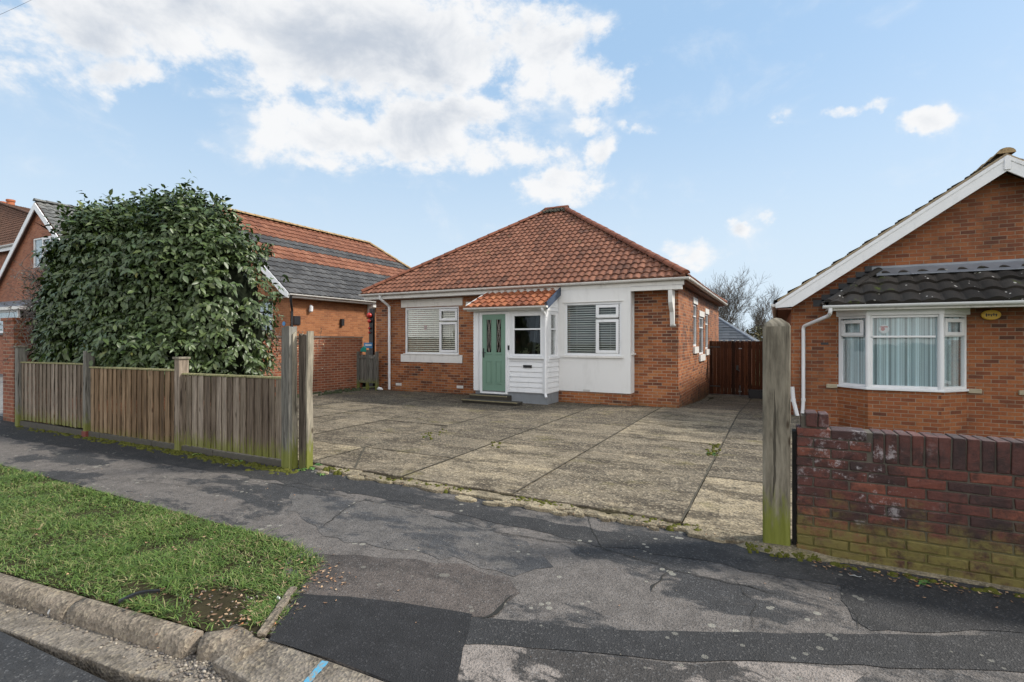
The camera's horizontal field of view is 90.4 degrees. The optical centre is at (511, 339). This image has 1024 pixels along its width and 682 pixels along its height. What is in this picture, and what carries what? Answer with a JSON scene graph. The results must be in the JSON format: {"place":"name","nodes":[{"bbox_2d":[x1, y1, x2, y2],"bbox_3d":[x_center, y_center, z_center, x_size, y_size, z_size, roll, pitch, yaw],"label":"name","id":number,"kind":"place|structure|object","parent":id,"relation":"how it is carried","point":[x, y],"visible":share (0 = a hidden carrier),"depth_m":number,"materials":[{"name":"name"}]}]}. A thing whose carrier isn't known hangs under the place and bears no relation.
{"place":"outdoors","nodes":[
{"label":"outdoors","id":0,"kind":"place"},
{"bbox_2d":[0,374,65,424],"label":"neighbour paving","id":1,"kind":"structure","parent":0,"point":[1,394],"depth_m":14.90,"materials":[{"name":"grey concrete"}]},
{"bbox_2d":[0,198,84,373],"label":"gable front house","id":2,"kind":"structure","parent":1,"relation":"on","point":[34,230],"depth_m":25.07,"materials":[{"name":"red brick"}]},
{"bbox_2d":[0,310,20,332],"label":"window","id":3,"kind":"structure","parent":2,"relation":"in","point":[3,314],"depth_m":24.07,"materials":[{"name":"white plastic"}]},
{"bbox_2d":[34,235,52,267],"bbox_3d":[-22.369,-4.241,24.445,2.777,1.456,0.092,0,0,28],"label":"window","id":4,"kind":"structure","parent":2,"relation":"in","point":[38,241],"depth_m":24.84,"materials":[{"name":"white plastic"}]},
{"bbox_2d":[0,318,362,423],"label":"garden wall","id":5,"kind":"structure","parent":1,"relation":"on","point":[337,355],"depth_m":15.51,"materials":[{"name":"brick"}]},
{"bbox_2d":[357,350,378,389],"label":"picket gate","id":6,"kind":"structure","parent":5,"relation":"attached to","point":[367,368],"depth_m":16.44,"materials":[{"name":"grey wood"}]},
{"bbox_2d":[213,204,410,354],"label":"striped roof house","id":7,"kind":"structure","parent":1,"relation":"on","point":[331,274],"depth_m":21.08,"materials":[{"name":"brick"}]},
{"bbox_2d":[259,301,272,330],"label":"window","id":8,"kind":"structure","parent":7,"relation":"in","point":[261,311],"depth_m":19.24,"materials":[{"name":"white plastic"}]},
{"bbox_2d":[0,631,106,681],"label":"road","id":9,"kind":"structure","parent":0,"point":[20,661],"depth_m":2.70,"materials":[{"name":"grey asphalt"}]},
{"bbox_2d":[0,601,229,681],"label":"road channel","id":10,"kind":"object","parent":9,"relation":"on","point":[79,649],"visible":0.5,"depth_m":2.83,"materials":[{"name":"concrete"}]},
{"bbox_2d":[0,573,266,663],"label":"kerb","id":11,"kind":"structure","parent":9,"relation":"on","point":[174,640],"depth_m":2.96,"materials":[{"name":"concrete"}]},
{"bbox_2d":[212,637,383,681],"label":"dropped kerb","id":12,"kind":"structure","parent":9,"relation":"on","point":[270,661],"depth_m":2.59,"materials":[{"name":"concrete"}]},
{"bbox_2d":[304,660,327,681],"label":"blue paint mark","id":13,"kind":"object","parent":12,"relation":"on","point":[322,664],"visible":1,"depth_m":2.54,"materials":[{"name":"blue paint"}]},
{"bbox_2d":[3,406,1005,681],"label":"loose pebbles","id":14,"kind":"object","parent":9,"relation":"on","point":[205,670],"visible":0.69,"depth_m":2.73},
{"bbox_2d":[0,571,267,638],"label":"verge subsoil","id":15,"kind":"structure","parent":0,"point":[163,618],"depth_m":3.09,"materials":[{"name":"soil"}]},
{"bbox_2d":[0,467,317,637],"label":"verge soil","id":16,"kind":"structure","parent":0,"point":[203,608],"depth_m":3.54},
{"bbox_2d":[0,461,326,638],"bbox_3d":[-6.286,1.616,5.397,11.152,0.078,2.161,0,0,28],"label":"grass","id":17,"kind":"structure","parent":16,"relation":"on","point":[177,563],"depth_m":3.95,"materials":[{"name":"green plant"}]},
{"bbox_2d":[119,589,159,602],"bbox_3d":[-2.351,1.612,3.208,0.212,0.034,0.042,0,0,-32],"label":"rubber strip","id":18,"kind":"object","parent":17,"relation":"on","point":[140,593],"visible":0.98,"depth_m":3.21,"materials":[{"name":"black rubber"}]},
{"bbox_2d":[257,586,296,636],"bbox_3d":[-1.413,1.635,3.077,0.050,0.030,0.532,0,0,-5],"label":"verge edging","id":19,"kind":"object","parent":16,"relation":"on","point":[267,625],"visible":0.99,"depth_m":3.02,"materials":[{"name":"concrete"}]},
{"bbox_2d":[60,425,610,513],"bbox_3d":[-1.587,1.838,9.349,13.150,0.400,5.880,0,0,28],"label":"plot base","id":20,"kind":"object","parent":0,"point":[298,463],"visible":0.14,"depth_m":9.37,"materials":[{"name":"soil"}]},
{"bbox_2d":[65,387,750,524],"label":"driveway subsoil","id":21,"kind":"structure","parent":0,"point":[388,476],"depth_m":5.53,"materials":[{"name":"soil"}]},
{"bbox_2d":[136,389,799,540],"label":"driveway","id":22,"kind":"structure","parent":0,"point":[649,490],"depth_m":7.47,"materials":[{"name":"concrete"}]},
{"bbox_2d":[22,170,291,399],"bbox_3d":[-6.951,-0.714,10.076,5.102,4.752,3.081,0,0,28],"label":"evergreen shrub","id":23,"kind":"object","parent":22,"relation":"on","point":[156,280],"visible":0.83,"depth_m":9.00,"materials":[{"name":"green plant"}]},
{"bbox_2d":[265,323,327,374],"bbox_3d":[-4.514,0.670,10.003,1.581,1.959,1.211,0,0,28],"label":"dry shrub","id":24,"kind":"object","parent":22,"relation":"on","point":[276,341],"visible":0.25,"depth_m":9.97,"materials":[{"name":"brown plant"}]},
{"bbox_2d":[297,387,360,397],"bbox_3d":[-5.788,1.591,14.740,0.621,0.122,3.866,0,0,28],"label":"ground cover","id":25,"kind":"object","parent":22,"relation":"on","point":[341,390],"visible":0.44,"depth_m":15.40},
{"bbox_2d":[748,389,762,398],"bbox_3d":[8.315,1.800,16.585,1.086,0.300,0.320,0,0,28],"label":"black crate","id":26,"kind":"object","parent":22,"relation":"on","point":[755,393],"visible":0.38,"depth_m":16.60,"materials":[{"name":"plastic"}]},
{"bbox_2d":[0,416,1023,681],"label":"pavement","id":27,"kind":"structure","parent":0,"point":[584,584],"depth_m":3.63,"materials":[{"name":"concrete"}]},
{"bbox_2d":[13,346,281,466],"bbox_3d":[-6.182,0.908,8.165,7.315,1.584,0.184,0,0,26],"label":"timber fence","id":28,"kind":"object","parent":27,"relation":"on","point":[237,416],"visible":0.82,"depth_m":7.77,"materials":[{"name":"weathered wood"},{"name":"brown wood"},{"name":"bluegrey wood"}]},
{"bbox_2d":[281,326,297,468],"bbox_3d":[-2.852,0.763,6.512,0.170,1.874,0.128,0,0,28],"label":"gate post","id":29,"kind":"object","parent":27,"relation":"on","point":[289,435],"visible":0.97,"depth_m":6.46,"materials":[{"name":"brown wood"}]},
{"bbox_2d":[299,331,313,468],"bbox_3d":[-2.633,0.795,6.514,0.152,1.810,0.126,0,0,28],"label":"gate post","id":30,"kind":"object","parent":27,"relation":"on","point":[306,350],"visible":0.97,"depth_m":6.47,"materials":[{"name":"grey wood"}]},
{"bbox_2d":[269,593,471,681],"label":"new tarmac patch","id":31,"kind":"object","parent":27,"relation":"on","point":[392,641],"visible":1,"depth_m":2.83,"materials":[{"name":"black asphalt"}]},
{"bbox_2d":[301,554,519,616],"bbox_3d":[-0.743,1.647,3.470,1.620,0.001,0.685,0,0,11],"label":"brown pavement patch","id":32,"kind":"object","parent":27,"relation":"on","point":[465,588],"visible":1,"depth_m":3.43,"materials":[{"name":"asphalt"}]},
{"bbox_2d":[285,492,552,576],"bbox_3d":[-1.078,1.647,4.507,3.214,0.001,0.935,0,0,28],"label":"grey pavement patch","id":33,"kind":"object","parent":27,"relation":"on","point":[376,522],"visible":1,"depth_m":4.32,"materials":[{"name":"grey asphalt"}]},
{"bbox_2d":[55,477,858,628],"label":"pavement cracks","id":34,"kind":"object","parent":27,"relation":"on","point":[498,609],"visible":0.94,"depth_m":3.56,"materials":[{"name":"black asphalt"}]},
{"bbox_2d":[0,391,1019,656],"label":"fallen leaves","id":35,"kind":"object","parent":27,"relation":"on","point":[418,547],"visible":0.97,"depth_m":3.38,"materials":[{"name":"brown plant"}]},
{"bbox_2d":[0,419,1023,602],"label":"dark pavement band","id":36,"kind":"object","parent":27,"relation":"on","point":[742,559],"visible":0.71,"depth_m":4.41,"materials":[{"name":"asphalt"}]},
{"bbox_2d":[16,425,1023,597],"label":"moss","id":37,"kind":"object","parent":36,"relation":"on","point":[230,461],"visible":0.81,"depth_m":6.34,"materials":[{"name":"green plant"}]},
{"bbox_2d":[313,465,791,543],"bbox_3d":[-0.164,1.642,5.198,5.556,0.051,0.366,0,0,28],"label":"broken concrete edging","id":38,"kind":"object","parent":27,"relation":"on","point":[722,536],"visible":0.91,"depth_m":4.88,"materials":[{"name":"beige concrete"}]},
{"bbox_2d":[305,463,321,469],"bbox_3d":[-2.538,1.648,6.539,0.222,0.078,0.242,0,0,-6],"label":"weed","id":39,"kind":"object","parent":38,"relation":"on","point":[313,468],"visible":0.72,"depth_m":6.50,"materials":[{"name":"green plant"}]},
{"bbox_2d":[457,644,867,681],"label":"flaking strip","id":40,"kind":"object","parent":27,"relation":"on","point":[490,663],"visible":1,"depth_m":2.53,"materials":[{"name":"grey asphalt"}]},
{"bbox_2d":[465,617,1023,671],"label":"trench reinstatement","id":41,"kind":"structure","parent":27,"relation":"on","point":[995,652],"depth_m":2.73,"materials":[{"name":"grey asphalt"}]},
{"bbox_2d":[763,318,790,545],"bbox_3d":[2.124,0.756,4.080,0.198,1.867,0.198,0,0,28],"label":"gate post","id":42,"kind":"object","parent":27,"relation":"on","point":[776,423],"visible":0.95,"depth_m":3.99,"materials":[{"name":"grey wood"}]},
{"bbox_2d":[737,540,844,562],"bbox_3d":[2.160,1.625,3.949,0.798,0.050,0.253,0,0,28],"label":"concrete haunch","id":43,"kind":"object","parent":27,"relation":"on","point":[790,549],"visible":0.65,"depth_m":3.92,"materials":[{"name":"grey concrete"}]},
{"bbox_2d":[792,429,796,544],"bbox_3d":[2.254,1.210,4.046,0.038,0.980,0.140,0,0,28],"label":"timber strip","id":44,"kind":"object","parent":27,"relation":"on","point":[794,486],"visible":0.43,"depth_m":3.99,"materials":[{"name":"brown wood"}]},
{"bbox_2d":[796,409,1023,592],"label":"front brick wall","id":45,"kind":"structure","parent":27,"relation":"on","point":[947,506],"depth_m":3.59,"materials":[{"name":"brick"}]},
{"bbox_2d":[918,580,929,584],"bbox_3d":[2.790,1.649,3.439,0.105,0.030,0.078,0,0,12],"label":"weed","id":46,"kind":"object","parent":27,"relation":"on","point":[922,581],"visible":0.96,"depth_m":3.43,"materials":[{"name":"green plant"}]},
{"bbox_2d":[836,578,1023,632],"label":"dark pavement patch","id":47,"kind":"object","parent":27,"relation":"on","point":[869,604],"visible":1,"depth_m":3.10,"materials":[{"name":"grey asphalt"}]},
{"bbox_2d":[0,0,1023,332],"label":"sky","id":48,"kind":"structure","parent":0,"point":[777,139],"materials":[{"name":"blue"}]},
{"label":"ground","id":49,"kind":"structure","parent":0,"visible":0},
{"bbox_2d":[0,199,30,269],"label":"brown roofed house","id":50,"kind":"structure","parent":49,"relation":"on","point":[13,216],"depth_m":33.81,"materials":[{"name":"tile"}]},
{"bbox_2d":[0,249,65,420],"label":"twiggy shrub","id":51,"kind":"object","parent":49,"relation":"on","point":[26,278],"visible":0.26,"depth_m":10.02,"materials":[{"name":"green plant"}]},
{"bbox_2d":[369,308,374,386],"bbox_3d":[-4.947,0.275,17.941,0.180,2.750,0.100,0,0,28],"label":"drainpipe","id":52,"kind":"object","parent":49,"relation":"on","point":[372,332],"depth_m":17.89,"materials":[{"name":"plastic"}]},
{"bbox_2d":[366,313,371,333],"bbox_3d":[-5.020,-0.625,17.866,0.198,0.850,0.198,0,0,28],"label":"hanging ornament","id":53,"kind":"object","parent":52,"relation":"hanging from","point":[368,315],"visible":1,"depth_m":17.83,"materials":[{"name":"red plastic"}]},
{"bbox_2d":[359,205,727,407],"bbox_3d":[1.671,-1.363,18.011,10.169,7.026,11.585,0,0,28],"label":"brick bungalow","id":54,"kind":"object","parent":49,"relation":"on","point":[598,313],"visible":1,"depth_m":13.54,"materials":[{"name":"orange tile"}]},
{"bbox_2d":[364,343,372,347],"bbox_3d":[-4.833,0.192,17.067,0.380,0.180,0.027,0,0,28],"label":"blue sign","id":55,"kind":"object","parent":54,"relation":"attached to","point":[368,345],"visible":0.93,"depth_m":17.04,"materials":[{"name":"plastic"}]},
{"bbox_2d":[405,306,458,353],"bbox_3d":[-2.459,-0.276,15.637,2.035,1.450,0.114,0,0,28],"label":"window","id":56,"kind":"structure","parent":54,"relation":"in","point":[446,321],"depth_m":15.60,"materials":[{"name":"white plastic"}]},
{"bbox_2d":[482,314,504,391],"bbox_3d":[-0.481,0.350,13.295,0.694,2.028,0.099,0,0,28],"label":"front door","id":57,"kind":"structure","parent":54,"relation":"in","point":[493,362],"depth_m":13.31,"materials":[{"name":"green paint"}]},
{"bbox_2d":[512,313,541,356],"bbox_3d":[0.394,-0.118,12.878,0.844,1.081,0.070,0,0,28],"label":"window","id":58,"kind":"structure","parent":54,"relation":"in","point":[533,314],"depth_m":12.87,"materials":[{"name":"white plastic"}]},
{"bbox_2d":[521,316,552,353],"bbox_3d":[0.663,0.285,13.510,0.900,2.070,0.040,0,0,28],"label":"window","id":59,"kind":"structure","parent":54,"relation":"in","point":[527,336],"depth_m":13.60,"materials":[{"name":"glass"}]},
{"bbox_2d":[550,313,555,355],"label":"window","id":60,"kind":"structure","parent":54,"relation":"in","point":[552,315],"depth_m":13.01,"materials":[{"name":"white plastic"}]},
{"bbox_2d":[565,301,620,355],"bbox_3d":[2.049,-0.269,12.862,1.488,1.344,0.114,0,0,28],"label":"window","id":61,"kind":"structure","parent":54,"relation":"in","point":[608,317],"depth_m":12.83,"materials":[{"name":"white plastic"}]},
{"bbox_2d":[632,304,632,352],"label":"window","id":62,"kind":"structure","parent":54,"relation":"in","point":[632,304],"depth_m":12.63,"materials":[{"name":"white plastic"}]},
{"bbox_2d":[693,304,695,345],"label":"window","id":63,"kind":"structure","parent":54,"relation":"in","point":[694,306],"depth_m":15.00,"materials":[{"name":"white plastic"}]},
{"bbox_2d":[699,317,702,354],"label":"window","id":64,"kind":"structure","parent":54,"relation":"in","point":[700,318],"depth_m":16.18,"materials":[{"name":"white plastic"}]},
{"bbox_2d":[705,314,707,348],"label":"window","id":65,"kind":"structure","parent":54,"relation":"in","point":[706,316],"depth_m":17.55,"materials":[{"name":"white plastic"}]},
{"bbox_2d":[702,266,773,325],"bbox_3d":[12.486,-1.231,30.339,6.130,6.592,5.180,0,0,28],"label":"bare tree","id":66,"kind":"object","parent":49,"relation":"on","point":[731,301],"visible":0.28,"depth_m":30.15,"materials":[{"name":"brown plant"}]},
{"bbox_2d":[719,317,758,340],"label":"slate roofed outbuilding","id":67,"kind":"structure","parent":49,"relation":"on","point":[728,331],"depth_m":22.08,"materials":[{"name":"grey stone"}]},
{"bbox_2d":[713,283,781,339],"bbox_3d":[14.015,-0.801,31.364,5.166,5.778,5.415,0,0,28],"label":"bare tree","id":68,"kind":"object","parent":49,"relation":"on","point":[760,321],"visible":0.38,"depth_m":30.99,"materials":[{"name":"brown plant"}]},
{"bbox_2d":[745,326,762,340],"bbox_3d":[15.034,0.628,27.016,4.953,3.153,2.915,0,0,28],"label":"hedge","id":69,"kind":"object","parent":49,"relation":"on","point":[758,334],"visible":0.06,"depth_m":27.80,"materials":[{"name":"green plant"}]},
{"bbox_2d":[771,147,1023,438],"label":"gabled bungalow","id":70,"kind":"object","parent":49,"relation":"on","point":[913,321],"visible":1,"depth_m":9.76,"materials":[{"name":"brick"}]},
{"bbox_2d":[709,341,762,395],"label":"driveway gate","id":71,"kind":"structure","parent":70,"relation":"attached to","point":[735,367],"depth_m":17.25,"materials":[{"name":"brown wood"}]},
{"bbox_2d":[839,316,864,386],"bbox_3d":[7.031,0.233,10.411,0.166,1.425,0.658,0,0,-16],"label":"window","id":72,"kind":"structure","parent":70,"relation":"in","point":[851,348],"depth_m":10.51,"materials":[{"name":"white plastic"}]},
{"bbox_2d":[871,314,937,389],"bbox_3d":[7.600,0.232,9.878,1.140,1.425,0.142,0,0,28],"label":"window","id":73,"kind":"structure","parent":70,"relation":"in","point":[905,356],"depth_m":9.87,"materials":[{"name":"white plastic"}]},
{"bbox_2d":[935,314,966,389],"bbox_3d":[8.383,0.233,9.710,0.686,1.425,0.166,0,0,-17],"label":"window","id":74,"kind":"structure","parent":70,"relation":"in","point":[955,327],"depth_m":9.70,"materials":[{"name":"white plastic"}]}
]}

